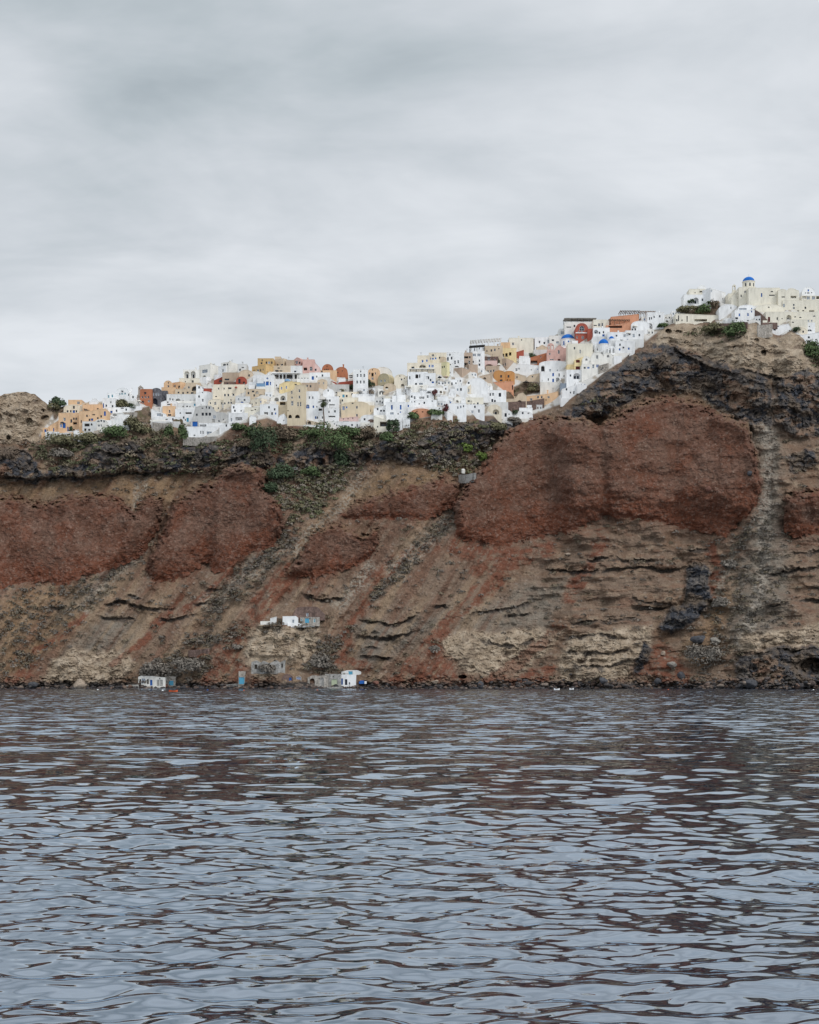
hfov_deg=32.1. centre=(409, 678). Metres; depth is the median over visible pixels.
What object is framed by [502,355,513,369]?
house
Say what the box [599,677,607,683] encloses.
boulder
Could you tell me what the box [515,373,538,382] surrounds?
house
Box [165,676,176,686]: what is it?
boathouse
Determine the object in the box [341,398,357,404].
house
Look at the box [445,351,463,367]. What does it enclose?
house
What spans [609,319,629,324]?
pergola
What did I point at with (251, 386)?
house
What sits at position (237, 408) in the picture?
house
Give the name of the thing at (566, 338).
church
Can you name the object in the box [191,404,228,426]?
house
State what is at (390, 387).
house
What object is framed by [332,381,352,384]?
house
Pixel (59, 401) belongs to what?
bush
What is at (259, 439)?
bush
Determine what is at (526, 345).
house
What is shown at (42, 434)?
retaining wall
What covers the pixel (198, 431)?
house
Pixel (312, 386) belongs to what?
house
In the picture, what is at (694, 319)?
hotel
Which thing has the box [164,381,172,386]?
house
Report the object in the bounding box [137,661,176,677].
bush
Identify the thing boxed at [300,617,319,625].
house
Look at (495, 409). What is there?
house
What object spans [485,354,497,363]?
house
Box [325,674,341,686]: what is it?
boathouse
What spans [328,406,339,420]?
house
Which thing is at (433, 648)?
bush
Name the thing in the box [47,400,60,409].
bush
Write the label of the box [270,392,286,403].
house
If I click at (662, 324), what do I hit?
bush
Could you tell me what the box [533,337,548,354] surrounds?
house
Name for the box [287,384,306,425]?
house
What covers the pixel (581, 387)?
house
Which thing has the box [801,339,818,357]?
bush
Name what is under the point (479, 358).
hotel
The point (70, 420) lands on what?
building
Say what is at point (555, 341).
house
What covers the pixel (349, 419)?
house
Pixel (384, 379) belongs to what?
house
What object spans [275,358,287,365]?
house
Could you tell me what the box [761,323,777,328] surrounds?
retaining wall
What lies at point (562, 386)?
house
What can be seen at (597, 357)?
church
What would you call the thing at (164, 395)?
house
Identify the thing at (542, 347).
house
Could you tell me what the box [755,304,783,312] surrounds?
house
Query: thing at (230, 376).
house
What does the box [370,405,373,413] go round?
house
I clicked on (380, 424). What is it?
house
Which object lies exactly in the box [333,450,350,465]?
bush
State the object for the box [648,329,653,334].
house
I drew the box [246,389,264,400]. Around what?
house
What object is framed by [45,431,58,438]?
house
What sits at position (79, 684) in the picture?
boulder
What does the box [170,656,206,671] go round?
bush
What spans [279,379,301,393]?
building
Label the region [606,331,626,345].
house
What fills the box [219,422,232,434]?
house
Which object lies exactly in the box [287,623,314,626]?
retaining wall
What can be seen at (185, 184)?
sky
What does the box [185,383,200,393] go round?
house
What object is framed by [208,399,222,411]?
house
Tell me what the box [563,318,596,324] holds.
pergola
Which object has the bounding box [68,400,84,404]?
house
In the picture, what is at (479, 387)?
house
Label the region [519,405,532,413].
house
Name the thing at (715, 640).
boulder
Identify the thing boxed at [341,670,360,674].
hut
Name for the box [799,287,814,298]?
house
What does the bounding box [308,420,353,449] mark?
bush
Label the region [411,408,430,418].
house
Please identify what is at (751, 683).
boulder
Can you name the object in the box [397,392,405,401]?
house
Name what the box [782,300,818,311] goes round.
house
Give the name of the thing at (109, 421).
house
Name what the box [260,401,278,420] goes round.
house
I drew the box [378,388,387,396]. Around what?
house
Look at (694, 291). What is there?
house
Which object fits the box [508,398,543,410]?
retaining wall
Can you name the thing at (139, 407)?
house
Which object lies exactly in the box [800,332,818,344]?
house
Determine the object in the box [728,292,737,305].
house
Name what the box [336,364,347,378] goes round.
house
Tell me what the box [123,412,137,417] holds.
house
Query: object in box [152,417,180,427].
house
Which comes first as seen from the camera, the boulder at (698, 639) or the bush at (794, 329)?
the boulder at (698, 639)
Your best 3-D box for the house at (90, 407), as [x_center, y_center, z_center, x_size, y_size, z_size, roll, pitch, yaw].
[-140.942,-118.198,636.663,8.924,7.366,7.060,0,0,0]
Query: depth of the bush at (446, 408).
622.27 m
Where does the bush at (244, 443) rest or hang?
on the cliff terrain
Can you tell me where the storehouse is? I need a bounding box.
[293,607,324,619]
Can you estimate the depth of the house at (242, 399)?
632.00 m
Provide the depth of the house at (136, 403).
638.80 m
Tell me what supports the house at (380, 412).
on the cliff terrain
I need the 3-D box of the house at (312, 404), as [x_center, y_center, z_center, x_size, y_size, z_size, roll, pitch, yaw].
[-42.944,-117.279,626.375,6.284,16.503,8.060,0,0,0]
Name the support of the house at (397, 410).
on the cliff terrain
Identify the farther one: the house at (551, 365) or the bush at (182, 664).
the house at (551, 365)
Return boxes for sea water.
[0,688,818,1023]
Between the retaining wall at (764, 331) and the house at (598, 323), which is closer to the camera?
the retaining wall at (764, 331)
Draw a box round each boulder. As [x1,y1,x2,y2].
[28,682,38,687]
[72,679,88,688]
[477,681,483,688]
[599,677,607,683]
[654,678,660,683]
[667,661,676,667]
[677,672,684,678]
[690,635,705,643]
[710,637,720,644]
[744,679,757,688]
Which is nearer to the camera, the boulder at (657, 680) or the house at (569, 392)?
the boulder at (657, 680)
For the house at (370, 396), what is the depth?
639.07 m
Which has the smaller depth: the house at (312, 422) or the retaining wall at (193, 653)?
the retaining wall at (193, 653)
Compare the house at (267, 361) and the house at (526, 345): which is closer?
the house at (267, 361)
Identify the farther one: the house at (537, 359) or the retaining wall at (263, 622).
the house at (537, 359)
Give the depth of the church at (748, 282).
662.67 m
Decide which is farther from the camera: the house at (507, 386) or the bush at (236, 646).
the house at (507, 386)
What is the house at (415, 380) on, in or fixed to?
on the cliff terrain
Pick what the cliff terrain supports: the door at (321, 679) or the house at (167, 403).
the house at (167, 403)
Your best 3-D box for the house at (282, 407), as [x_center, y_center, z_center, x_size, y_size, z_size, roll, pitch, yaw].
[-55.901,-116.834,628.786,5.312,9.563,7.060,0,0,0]
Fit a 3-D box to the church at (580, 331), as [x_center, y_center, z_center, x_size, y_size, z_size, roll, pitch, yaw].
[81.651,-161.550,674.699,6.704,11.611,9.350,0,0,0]
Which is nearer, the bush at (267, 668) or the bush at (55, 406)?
the bush at (267, 668)
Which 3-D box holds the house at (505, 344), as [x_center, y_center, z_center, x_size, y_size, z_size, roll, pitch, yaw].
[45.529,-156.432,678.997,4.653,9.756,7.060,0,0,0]
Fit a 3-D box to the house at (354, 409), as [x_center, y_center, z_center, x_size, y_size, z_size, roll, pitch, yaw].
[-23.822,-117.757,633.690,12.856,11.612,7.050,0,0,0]
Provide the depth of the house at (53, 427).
631.33 m
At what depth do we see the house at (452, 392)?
632.54 m
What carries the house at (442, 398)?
on the cliff terrain
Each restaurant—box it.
[272,373,301,381]
[605,321,632,331]
[609,314,638,324]
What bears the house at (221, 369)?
on the cliff terrain
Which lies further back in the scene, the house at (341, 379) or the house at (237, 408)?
the house at (341, 379)
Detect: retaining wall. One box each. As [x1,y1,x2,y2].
[41,431,82,438]
[152,422,172,432]
[183,436,216,445]
[188,649,209,656]
[260,621,269,624]
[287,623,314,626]
[458,473,475,482]
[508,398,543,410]
[716,322,747,329]
[755,310,767,322]
[757,324,771,337]
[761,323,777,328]
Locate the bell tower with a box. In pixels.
[137,385,142,397]
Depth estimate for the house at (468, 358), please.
652.18 m
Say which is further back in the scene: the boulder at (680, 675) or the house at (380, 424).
the house at (380, 424)
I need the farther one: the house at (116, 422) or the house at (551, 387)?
the house at (551, 387)
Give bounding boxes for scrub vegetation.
[0,320,818,682]
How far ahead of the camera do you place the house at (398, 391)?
633.52 m
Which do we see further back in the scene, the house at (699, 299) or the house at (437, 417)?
the house at (699, 299)
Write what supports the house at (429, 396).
on the cliff terrain
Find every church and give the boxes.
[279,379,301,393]
[546,343,565,360]
[561,334,573,347]
[574,323,587,342]
[582,336,614,363]
[734,274,755,306]
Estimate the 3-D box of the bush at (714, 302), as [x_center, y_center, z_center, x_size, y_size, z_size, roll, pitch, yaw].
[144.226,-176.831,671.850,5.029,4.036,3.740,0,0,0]
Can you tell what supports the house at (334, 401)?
on the cliff terrain
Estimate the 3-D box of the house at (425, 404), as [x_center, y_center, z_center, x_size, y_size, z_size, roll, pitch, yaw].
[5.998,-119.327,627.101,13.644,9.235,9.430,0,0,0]
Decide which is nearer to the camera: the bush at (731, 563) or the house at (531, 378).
the bush at (731, 563)
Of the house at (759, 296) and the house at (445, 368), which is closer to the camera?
the house at (445, 368)
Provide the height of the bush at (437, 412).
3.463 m
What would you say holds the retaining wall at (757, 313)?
on the cliff terrain
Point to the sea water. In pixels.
(424, 856)
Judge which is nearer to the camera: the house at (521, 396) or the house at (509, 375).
the house at (521, 396)
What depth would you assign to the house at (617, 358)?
651.26 m
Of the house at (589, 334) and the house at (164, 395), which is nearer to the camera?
the house at (164, 395)
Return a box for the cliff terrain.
[0,302,818,688]
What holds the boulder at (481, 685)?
on the cliff terrain
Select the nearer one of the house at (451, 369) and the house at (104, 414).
the house at (104, 414)
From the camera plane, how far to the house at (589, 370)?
648.82 m
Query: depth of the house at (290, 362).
649.25 m
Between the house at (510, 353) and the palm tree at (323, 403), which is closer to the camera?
the palm tree at (323, 403)
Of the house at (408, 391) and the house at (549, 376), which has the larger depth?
the house at (549, 376)
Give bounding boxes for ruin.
[251,660,285,673]
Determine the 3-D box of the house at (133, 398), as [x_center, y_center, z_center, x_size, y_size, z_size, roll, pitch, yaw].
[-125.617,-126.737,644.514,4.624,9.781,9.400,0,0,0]
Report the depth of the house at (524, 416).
643.60 m
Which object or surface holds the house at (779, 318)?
on the cliff terrain
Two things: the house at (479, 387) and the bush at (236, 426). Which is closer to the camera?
the bush at (236, 426)
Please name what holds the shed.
on the cliff terrain
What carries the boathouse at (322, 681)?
on the cliff terrain
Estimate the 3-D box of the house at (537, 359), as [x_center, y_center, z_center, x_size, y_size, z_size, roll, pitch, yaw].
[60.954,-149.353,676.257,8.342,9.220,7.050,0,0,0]
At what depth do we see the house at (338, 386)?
642.45 m
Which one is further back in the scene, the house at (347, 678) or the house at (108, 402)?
the house at (108, 402)
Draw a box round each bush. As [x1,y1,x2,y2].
[39,432,77,444]
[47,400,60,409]
[47,447,74,456]
[51,396,66,405]
[69,431,100,441]
[98,424,127,436]
[116,399,128,406]
[123,415,151,432]
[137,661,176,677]
[163,423,173,435]
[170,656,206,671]
[177,423,188,441]
[230,423,246,430]
[230,643,243,649]
[237,439,253,446]
[244,426,259,435]
[248,421,279,452]
[257,664,275,673]
[262,481,277,492]
[265,460,299,479]
[275,426,299,439]
[298,427,322,435]
[300,466,320,476]
[307,652,331,667]
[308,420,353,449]
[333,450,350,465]
[335,425,361,436]
[352,424,377,438]
[368,379,374,387]
[379,431,395,441]
[386,418,399,431]
[407,412,418,418]
[427,409,443,415]
[429,645,440,652]
[442,403,449,411]
[460,442,472,452]
[476,451,487,460]
[490,421,507,430]
[507,417,521,423]
[526,383,537,390]
[657,323,668,327]
[676,305,697,312]
[684,642,724,665]
[694,303,710,312]
[695,322,723,333]
[710,300,719,307]
[711,596,730,606]
[719,558,738,567]
[721,320,746,336]
[792,327,800,331]
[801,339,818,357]
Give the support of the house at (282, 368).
on the cliff terrain
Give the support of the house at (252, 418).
on the cliff terrain
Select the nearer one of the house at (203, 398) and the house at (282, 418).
the house at (282, 418)
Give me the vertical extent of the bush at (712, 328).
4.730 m
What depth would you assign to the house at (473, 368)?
651.57 m
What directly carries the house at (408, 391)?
on the cliff terrain
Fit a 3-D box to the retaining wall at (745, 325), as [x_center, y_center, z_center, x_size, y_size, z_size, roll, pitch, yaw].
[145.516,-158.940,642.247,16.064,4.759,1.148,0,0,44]
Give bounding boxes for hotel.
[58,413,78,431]
[471,349,484,369]
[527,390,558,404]
[673,313,717,324]
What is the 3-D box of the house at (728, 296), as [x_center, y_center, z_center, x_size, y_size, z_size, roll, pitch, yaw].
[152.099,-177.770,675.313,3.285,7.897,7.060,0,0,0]
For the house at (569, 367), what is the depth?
657.42 m
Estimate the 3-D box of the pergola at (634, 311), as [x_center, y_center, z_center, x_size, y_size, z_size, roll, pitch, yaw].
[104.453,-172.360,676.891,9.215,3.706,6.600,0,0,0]
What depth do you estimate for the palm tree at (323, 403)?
619.57 m
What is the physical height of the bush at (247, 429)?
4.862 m
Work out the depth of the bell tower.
648.97 m
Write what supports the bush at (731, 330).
on the cliff terrain
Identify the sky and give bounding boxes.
[0,0,818,406]
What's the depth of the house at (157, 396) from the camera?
644.86 m
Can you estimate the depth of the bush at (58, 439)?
618.46 m
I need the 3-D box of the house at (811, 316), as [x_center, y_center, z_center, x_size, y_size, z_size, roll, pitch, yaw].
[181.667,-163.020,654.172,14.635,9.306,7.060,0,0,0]
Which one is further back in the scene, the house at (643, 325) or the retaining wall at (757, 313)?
the house at (643, 325)
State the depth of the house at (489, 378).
652.06 m
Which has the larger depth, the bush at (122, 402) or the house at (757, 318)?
the house at (757, 318)
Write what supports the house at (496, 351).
on the cliff terrain
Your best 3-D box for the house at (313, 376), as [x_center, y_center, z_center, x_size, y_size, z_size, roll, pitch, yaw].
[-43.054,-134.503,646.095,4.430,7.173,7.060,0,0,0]
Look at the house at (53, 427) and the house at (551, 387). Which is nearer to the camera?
the house at (53, 427)
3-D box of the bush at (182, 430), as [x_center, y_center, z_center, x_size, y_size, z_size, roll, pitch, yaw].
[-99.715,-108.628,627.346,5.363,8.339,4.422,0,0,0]
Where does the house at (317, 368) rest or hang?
on the cliff terrain
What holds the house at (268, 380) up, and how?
on the cliff terrain
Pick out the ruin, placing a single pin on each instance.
(280, 667)
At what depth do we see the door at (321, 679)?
536.66 m
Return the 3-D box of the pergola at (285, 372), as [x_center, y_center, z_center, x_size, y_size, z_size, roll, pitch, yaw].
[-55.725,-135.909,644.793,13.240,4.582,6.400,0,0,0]
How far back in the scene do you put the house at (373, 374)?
645.45 m
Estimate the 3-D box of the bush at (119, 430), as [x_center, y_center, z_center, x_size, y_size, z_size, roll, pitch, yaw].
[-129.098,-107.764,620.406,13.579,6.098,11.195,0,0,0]
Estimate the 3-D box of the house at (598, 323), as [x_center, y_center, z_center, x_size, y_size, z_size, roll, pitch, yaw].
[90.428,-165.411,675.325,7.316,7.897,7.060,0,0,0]
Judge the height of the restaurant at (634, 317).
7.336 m
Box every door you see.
[239,677,243,683]
[320,678,323,685]
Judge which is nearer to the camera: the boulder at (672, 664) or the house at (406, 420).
the boulder at (672, 664)
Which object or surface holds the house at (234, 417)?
on the cliff terrain
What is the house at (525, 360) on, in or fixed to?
on the cliff terrain
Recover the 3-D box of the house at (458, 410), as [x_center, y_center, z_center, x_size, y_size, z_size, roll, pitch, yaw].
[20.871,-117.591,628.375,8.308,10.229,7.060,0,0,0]
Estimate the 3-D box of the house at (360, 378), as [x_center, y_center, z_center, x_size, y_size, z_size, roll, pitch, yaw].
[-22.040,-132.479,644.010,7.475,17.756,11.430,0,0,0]
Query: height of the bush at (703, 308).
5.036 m
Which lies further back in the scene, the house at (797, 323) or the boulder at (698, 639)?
the house at (797, 323)
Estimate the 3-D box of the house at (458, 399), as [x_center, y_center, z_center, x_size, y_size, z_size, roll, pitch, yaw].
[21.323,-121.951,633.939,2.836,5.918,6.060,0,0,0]
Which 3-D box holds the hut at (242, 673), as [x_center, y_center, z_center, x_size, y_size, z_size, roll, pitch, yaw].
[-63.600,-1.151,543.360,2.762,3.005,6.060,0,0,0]
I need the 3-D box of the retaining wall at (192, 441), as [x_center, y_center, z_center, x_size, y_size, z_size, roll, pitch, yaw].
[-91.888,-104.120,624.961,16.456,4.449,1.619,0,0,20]
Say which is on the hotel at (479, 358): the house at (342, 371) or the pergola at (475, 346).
the pergola at (475, 346)
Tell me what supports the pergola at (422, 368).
on the cliff terrain
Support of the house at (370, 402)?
on the cliff terrain
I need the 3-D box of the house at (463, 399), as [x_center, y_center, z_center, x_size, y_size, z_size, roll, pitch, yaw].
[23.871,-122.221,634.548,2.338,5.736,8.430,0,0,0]
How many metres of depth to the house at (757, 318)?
650.15 m
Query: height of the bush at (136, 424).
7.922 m
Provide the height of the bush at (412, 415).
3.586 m
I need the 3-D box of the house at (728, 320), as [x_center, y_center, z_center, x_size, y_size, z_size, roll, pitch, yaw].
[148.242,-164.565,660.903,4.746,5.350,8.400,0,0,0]
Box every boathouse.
[138,676,165,687]
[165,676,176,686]
[308,675,327,687]
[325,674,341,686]
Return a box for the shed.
[270,617,276,623]
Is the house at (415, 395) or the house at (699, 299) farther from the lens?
the house at (699, 299)
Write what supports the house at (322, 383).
on the cliff terrain
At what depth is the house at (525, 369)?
666.83 m
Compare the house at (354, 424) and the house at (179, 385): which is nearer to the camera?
the house at (354, 424)
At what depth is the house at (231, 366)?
653.40 m
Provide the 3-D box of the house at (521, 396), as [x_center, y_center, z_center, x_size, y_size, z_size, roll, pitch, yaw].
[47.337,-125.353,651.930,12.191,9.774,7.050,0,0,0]
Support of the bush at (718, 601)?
on the cliff terrain
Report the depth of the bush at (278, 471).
598.42 m
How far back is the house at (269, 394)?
631.84 m
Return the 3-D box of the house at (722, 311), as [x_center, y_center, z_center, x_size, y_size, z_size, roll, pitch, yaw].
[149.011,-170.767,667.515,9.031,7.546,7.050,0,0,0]
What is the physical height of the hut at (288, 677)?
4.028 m
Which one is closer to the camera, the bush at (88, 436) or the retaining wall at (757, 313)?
the bush at (88, 436)
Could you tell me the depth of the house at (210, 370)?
656.03 m
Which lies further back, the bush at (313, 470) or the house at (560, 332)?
the house at (560, 332)
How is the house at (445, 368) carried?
on the cliff terrain
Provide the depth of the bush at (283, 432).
613.43 m
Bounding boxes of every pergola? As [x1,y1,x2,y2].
[271,372,300,372]
[410,368,433,372]
[469,345,484,351]
[470,338,500,352]
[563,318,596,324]
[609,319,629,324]
[618,310,639,314]
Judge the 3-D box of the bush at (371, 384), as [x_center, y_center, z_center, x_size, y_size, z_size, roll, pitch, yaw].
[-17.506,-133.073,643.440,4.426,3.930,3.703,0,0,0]
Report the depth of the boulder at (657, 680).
546.88 m
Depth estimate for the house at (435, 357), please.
647.93 m
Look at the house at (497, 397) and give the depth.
642.43 m
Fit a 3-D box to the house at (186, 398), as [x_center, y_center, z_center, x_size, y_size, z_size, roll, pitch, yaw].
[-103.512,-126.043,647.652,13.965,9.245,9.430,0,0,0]
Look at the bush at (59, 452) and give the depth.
614.81 m
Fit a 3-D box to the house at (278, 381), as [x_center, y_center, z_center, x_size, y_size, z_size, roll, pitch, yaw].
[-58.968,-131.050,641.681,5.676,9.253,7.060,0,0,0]
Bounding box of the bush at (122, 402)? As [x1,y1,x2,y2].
[116,399,128,406]
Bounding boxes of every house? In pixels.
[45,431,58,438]
[48,421,57,431]
[64,404,81,412]
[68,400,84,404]
[79,408,110,430]
[82,421,96,432]
[83,404,102,410]
[89,398,99,403]
[96,419,107,429]
[102,398,116,409]
[106,416,113,425]
[107,393,118,399]
[108,407,130,419]
[110,413,123,425]
[115,387,131,400]
[119,423,129,429]
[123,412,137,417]
[127,401,139,405]
[130,388,136,400]
[131,404,142,411]
[140,389,152,408]
[150,409,166,424]
[152,388,161,406]
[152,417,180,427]
[160,400,177,412]
[161,387,176,393]
[162,391,167,401]
[163,403,175,415]
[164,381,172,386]
[167,391,195,406]
[173,382,184,388]
[175,389,185,393]
[175,409,194,422]
[176,403,195,408]
[179,378,199,382]
[183,368,199,377]
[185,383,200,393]
[186,427,218,436]
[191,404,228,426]
[196,385,212,392]
[196,391,212,406]
[199,363,219,383]
[199,423,224,426]
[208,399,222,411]
[213,382,244,399]
[214,366,226,379]
[214,377,221,383]
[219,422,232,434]
[221,360,237,371]
[222,372,238,381]
[223,393,234,409]
[229,413,247,423]
[231,404,251,412]
[235,396,249,403]
[236,377,246,383]
[238,362,248,371]
[239,370,252,379]
[244,407,259,416]
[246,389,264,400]
[248,382,255,388]
[249,414,256,424]
[251,398,266,405]
[252,365,271,374]
[253,375,256,385]
[256,371,275,395]
[256,383,264,386]
[258,358,274,371]
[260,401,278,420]
[265,392,272,397]
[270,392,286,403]
[274,366,290,371]
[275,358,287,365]
[275,377,284,387]
[276,401,286,416]
[277,414,286,423]
[283,616,297,625]
[286,360,294,365]
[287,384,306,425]
[291,366,302,373]
[294,357,302,365]
[297,375,308,382]
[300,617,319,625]
[301,383,318,390]
[302,358,314,372]
[306,391,319,421]
[307,420,325,424]
[309,372,318,381]
[315,363,320,371]
[317,379,326,389]
[318,372,329,383]
[319,398,328,423]
[320,370,336,381]
[322,364,332,369]
[323,388,334,396]
[326,396,339,409]
[327,380,348,391]
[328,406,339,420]
[330,421,369,427]
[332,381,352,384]
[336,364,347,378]
[337,392,358,401]
[338,377,345,382]
[339,416,357,420]
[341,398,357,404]
[341,400,369,417]
[341,672,355,686]
[348,372,352,380]
[352,366,368,397]
[358,388,375,401]
[360,415,373,427]
[361,399,374,407]
[368,368,379,385]
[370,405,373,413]
[374,405,385,419]
[374,416,393,435]
[375,398,380,404]
[377,367,392,375]
[378,373,393,385]
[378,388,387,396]
[383,383,395,394]
[384,396,389,404]
[386,399,411,423]
[392,392,396,401]
[394,374,406,388]
[396,389,401,395]
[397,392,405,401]
[403,417,409,428]
[406,389,411,395]
[407,362,440,378]
[408,372,427,391]
[408,397,438,414]
[410,392,424,399]
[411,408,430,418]
[417,352,429,362]
[424,370,435,386]
[424,390,433,399]
[427,386,439,395]
[429,353,445,362]
[431,407,441,419]
[437,394,447,401]
[437,401,445,405]
[441,362,449,378]
[444,380,450,385]
[444,411,452,421]
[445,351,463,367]
[447,377,457,385]
[447,400,465,421]
[449,391,455,397]
[450,363,452,376]
[454,367,470,377]
[454,383,467,397]
[454,397,460,402]
[461,397,465,402]
[464,351,472,368]
[466,378,488,402]
[466,398,482,403]
[466,404,484,420]
[469,365,477,375]
[479,373,492,385]
[484,343,502,364]
[484,390,507,409]
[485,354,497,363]
[485,361,496,367]
[486,366,498,375]
[487,383,492,389]
[487,404,501,422]
[493,381,513,396]
[494,370,504,381]
[500,342,509,347]
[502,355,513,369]
[503,348,515,362]
[505,371,514,384]
[506,393,526,407]
[508,336,533,352]
[512,364,538,375]
[512,411,532,424]
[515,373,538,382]
[516,350,523,358]
[519,356,529,363]
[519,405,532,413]
[530,353,545,364]
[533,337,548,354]
[536,345,546,349]
[539,361,565,372]
[539,371,565,382]
[539,380,561,394]
[549,336,561,348]
[558,329,563,335]
[559,383,565,394]
[559,395,568,406]
[561,383,580,399]
[563,320,591,334]
[565,370,581,387]
[566,343,592,365]
[566,365,573,369]
[574,357,582,369]
[575,382,586,393]
[580,364,602,381]
[587,329,592,340]
[592,320,608,327]
[592,326,609,341]
[598,363,608,373]
[602,347,615,354]
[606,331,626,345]
[613,353,621,363]
[614,339,634,355]
[625,330,643,347]
[631,321,649,333]
[645,310,663,329]
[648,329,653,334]
[681,295,704,305]
[687,289,704,294]
[702,288,725,308]
[716,304,736,319]
[723,318,731,322]
[725,293,733,303]
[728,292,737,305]
[731,307,754,321]
[736,305,755,309]
[747,288,779,305]
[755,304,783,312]
[755,316,760,321]
[763,312,791,324]
[772,324,791,334]
[777,288,798,305]
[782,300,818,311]
[788,320,807,333]
[790,312,818,331]
[796,327,806,334]
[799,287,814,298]
[799,296,818,299]
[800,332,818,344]
[808,322,814,333]
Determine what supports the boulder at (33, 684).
on the cliff terrain
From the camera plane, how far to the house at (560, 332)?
680.53 m
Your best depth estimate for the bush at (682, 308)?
669.75 m
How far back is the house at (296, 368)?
646.69 m
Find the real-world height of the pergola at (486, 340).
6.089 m
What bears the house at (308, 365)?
on the cliff terrain
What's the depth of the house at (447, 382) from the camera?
637.91 m
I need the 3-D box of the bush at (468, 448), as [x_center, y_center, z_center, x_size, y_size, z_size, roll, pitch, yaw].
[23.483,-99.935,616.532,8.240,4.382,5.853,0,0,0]
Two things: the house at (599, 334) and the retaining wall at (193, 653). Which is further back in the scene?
the house at (599, 334)
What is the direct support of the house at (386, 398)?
on the cliff terrain
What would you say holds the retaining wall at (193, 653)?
on the cliff terrain
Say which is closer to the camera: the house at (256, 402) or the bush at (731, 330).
the house at (256, 402)
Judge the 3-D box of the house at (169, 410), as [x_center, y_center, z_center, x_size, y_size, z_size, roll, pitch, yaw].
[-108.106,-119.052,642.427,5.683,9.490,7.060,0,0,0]
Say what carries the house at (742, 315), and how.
on the cliff terrain
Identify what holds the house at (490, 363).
on the cliff terrain
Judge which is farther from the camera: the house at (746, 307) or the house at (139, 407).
the house at (746, 307)
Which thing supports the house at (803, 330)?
on the cliff terrain
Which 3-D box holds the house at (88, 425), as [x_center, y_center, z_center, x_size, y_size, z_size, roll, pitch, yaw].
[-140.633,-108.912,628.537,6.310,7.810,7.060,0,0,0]
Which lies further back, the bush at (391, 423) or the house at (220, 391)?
the house at (220, 391)
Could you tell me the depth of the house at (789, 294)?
656.55 m
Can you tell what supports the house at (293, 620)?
on the cliff terrain
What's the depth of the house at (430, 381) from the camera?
636.16 m
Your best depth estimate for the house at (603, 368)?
648.42 m
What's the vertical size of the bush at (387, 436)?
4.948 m
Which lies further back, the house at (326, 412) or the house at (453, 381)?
the house at (453, 381)
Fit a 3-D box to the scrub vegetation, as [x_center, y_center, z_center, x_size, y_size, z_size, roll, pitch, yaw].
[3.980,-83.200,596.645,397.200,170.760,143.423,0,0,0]
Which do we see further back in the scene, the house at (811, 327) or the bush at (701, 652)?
the house at (811, 327)
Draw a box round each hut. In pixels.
[238,676,245,686]
[239,671,245,675]
[282,674,292,681]
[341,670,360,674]
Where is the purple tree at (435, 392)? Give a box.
[432,389,437,399]
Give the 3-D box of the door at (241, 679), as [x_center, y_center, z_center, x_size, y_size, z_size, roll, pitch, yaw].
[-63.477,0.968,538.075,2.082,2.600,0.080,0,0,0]
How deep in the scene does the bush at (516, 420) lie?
638.23 m
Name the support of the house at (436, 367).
on the cliff terrain
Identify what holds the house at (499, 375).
on the cliff terrain
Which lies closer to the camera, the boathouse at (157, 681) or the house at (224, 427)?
the boathouse at (157, 681)
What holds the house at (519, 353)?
on the cliff terrain
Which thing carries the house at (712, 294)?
on the cliff terrain
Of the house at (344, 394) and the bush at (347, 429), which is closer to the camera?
the bush at (347, 429)
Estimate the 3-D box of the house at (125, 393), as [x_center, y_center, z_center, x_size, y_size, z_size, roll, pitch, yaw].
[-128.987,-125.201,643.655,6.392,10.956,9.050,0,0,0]
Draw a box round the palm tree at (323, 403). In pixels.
[319,399,327,429]
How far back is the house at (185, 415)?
636.30 m
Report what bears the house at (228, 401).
on the cliff terrain
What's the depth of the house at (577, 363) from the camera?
655.49 m
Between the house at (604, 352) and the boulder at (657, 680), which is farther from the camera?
the house at (604, 352)
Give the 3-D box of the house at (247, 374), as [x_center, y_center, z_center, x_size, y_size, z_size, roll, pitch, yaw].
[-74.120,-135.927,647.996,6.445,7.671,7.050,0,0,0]
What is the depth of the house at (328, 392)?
636.35 m
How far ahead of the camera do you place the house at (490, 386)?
647.13 m
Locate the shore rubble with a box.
[0,672,818,688]
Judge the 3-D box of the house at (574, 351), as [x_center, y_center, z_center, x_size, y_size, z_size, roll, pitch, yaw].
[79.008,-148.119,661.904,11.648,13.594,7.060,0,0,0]
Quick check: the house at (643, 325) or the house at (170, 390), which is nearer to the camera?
the house at (170, 390)
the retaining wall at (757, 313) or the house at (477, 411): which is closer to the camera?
the house at (477, 411)
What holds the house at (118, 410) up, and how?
on the cliff terrain
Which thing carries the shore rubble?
on the cliff terrain
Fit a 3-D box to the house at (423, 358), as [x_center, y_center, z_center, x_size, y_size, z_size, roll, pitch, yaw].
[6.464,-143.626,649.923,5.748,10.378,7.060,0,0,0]
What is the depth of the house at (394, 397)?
631.87 m
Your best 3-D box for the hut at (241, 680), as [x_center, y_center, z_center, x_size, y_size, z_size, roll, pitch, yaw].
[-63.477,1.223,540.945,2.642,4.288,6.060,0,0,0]
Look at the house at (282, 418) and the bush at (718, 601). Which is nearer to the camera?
the bush at (718, 601)
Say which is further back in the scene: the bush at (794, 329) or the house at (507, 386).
the house at (507, 386)

